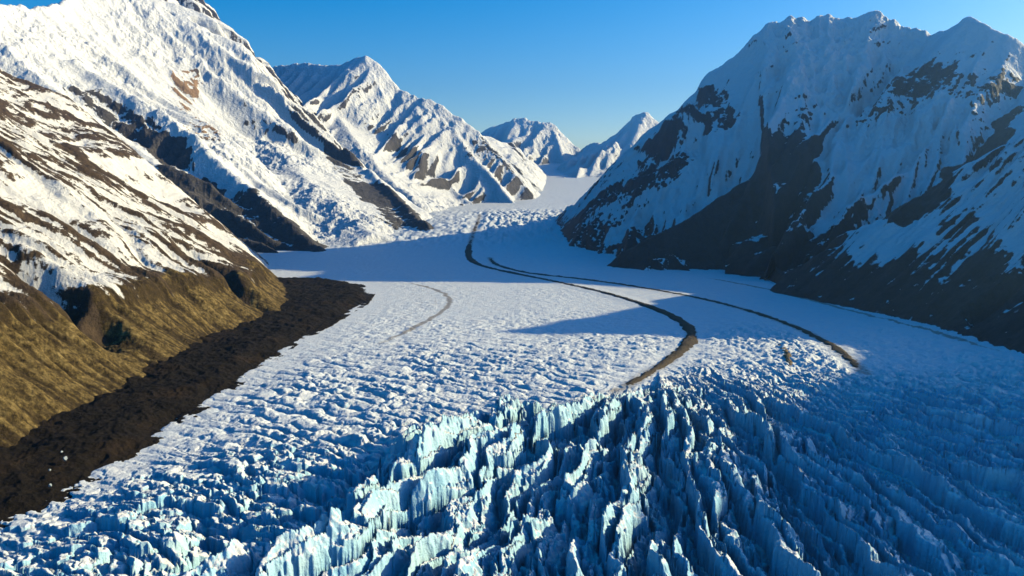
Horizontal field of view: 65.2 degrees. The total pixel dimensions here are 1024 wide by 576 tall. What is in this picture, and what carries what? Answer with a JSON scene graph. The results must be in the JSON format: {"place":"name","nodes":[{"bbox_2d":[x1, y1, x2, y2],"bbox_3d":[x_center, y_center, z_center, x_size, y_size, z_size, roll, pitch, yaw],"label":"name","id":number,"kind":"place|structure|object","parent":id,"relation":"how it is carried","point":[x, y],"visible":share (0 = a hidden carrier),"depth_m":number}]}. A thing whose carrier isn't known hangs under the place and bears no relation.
{"place":"outdoors","nodes":[
{"label":"outdoors","id":0,"kind":"place"},
{"bbox_2d":[0,69,288,447],"bbox_3d":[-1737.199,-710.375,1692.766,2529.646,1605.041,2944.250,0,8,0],"label":"hill","id":1,"kind":"structure","parent":0,"point":[121,261],"depth_m":1528.75},
{"bbox_2d":[0,277,374,532],"bbox_3d":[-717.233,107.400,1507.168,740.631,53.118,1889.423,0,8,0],"label":"lateral moraine","id":2,"kind":"structure","parent":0,"point":[131,417],"depth_m":1053.76},
{"bbox_2d":[0,0,433,252],"bbox_3d":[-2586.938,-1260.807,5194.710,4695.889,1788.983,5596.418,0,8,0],"label":"snow mountain","id":3,"kind":"structure","parent":0,"point":[199,103],"depth_m":4173.68},
{"bbox_2d":[273,56,546,212],"bbox_3d":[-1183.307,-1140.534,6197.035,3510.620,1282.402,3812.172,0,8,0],"label":"snow mountain","id":4,"kind":"structure","parent":0,"point":[428,155],"depth_m":5702.09},
{"bbox_2d":[0,163,1023,575],"bbox_3d":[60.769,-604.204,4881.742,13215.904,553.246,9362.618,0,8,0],"label":"glacier","id":5,"kind":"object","parent":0,"point":[440,405],"visible":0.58,"depth_m":877.66},
{"bbox_2d":[465,218,697,384],"bbox_3d":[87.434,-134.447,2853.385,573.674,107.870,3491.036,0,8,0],"label":"medial moraine","id":6,"kind":"structure","parent":5,"relation":"on","point":[690,339],"depth_m":1633.27},
{"bbox_2d":[490,258,858,367],"bbox_3d":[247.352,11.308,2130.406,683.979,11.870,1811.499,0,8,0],"label":"medial moraine","id":7,"kind":"structure","parent":5,"relation":"on","point":[840,350],"depth_m":1757.69},
{"bbox_2d":[778,344,796,369],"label":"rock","id":8,"kind":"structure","parent":5,"relation":"on","point":[787,355],"depth_m":1336.84},
{"bbox_2d":[0,0,1023,149],"label":"sky","id":9,"kind":"structure","parent":0,"point":[584,68]},
{"bbox_2d":[481,118,580,164],"bbox_3d":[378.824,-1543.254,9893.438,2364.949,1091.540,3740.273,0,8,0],"label":"distant peak","id":10,"kind":"structure","parent":0,"point":[537,142],"depth_m":9401.81},
{"bbox_2d":[556,112,658,177],"bbox_3d":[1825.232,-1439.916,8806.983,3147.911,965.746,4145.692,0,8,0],"label":"distant peak","id":11,"kind":"structure","parent":0,"point":[594,160],"depth_m":8244.03},
{"bbox_2d":[555,10,1023,279],"bbox_3d":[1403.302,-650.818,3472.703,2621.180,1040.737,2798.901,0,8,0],"label":"shaded mountain","id":12,"kind":"structure","parent":0,"point":[769,129],"depth_m":2959.80},
{"bbox_2d":[725,88,1023,353],"bbox_3d":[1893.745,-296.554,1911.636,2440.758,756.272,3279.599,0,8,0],"label":"shaded mountain","id":13,"kind":"structure","parent":0,"point":[945,251],"depth_m":1904.15}
]}

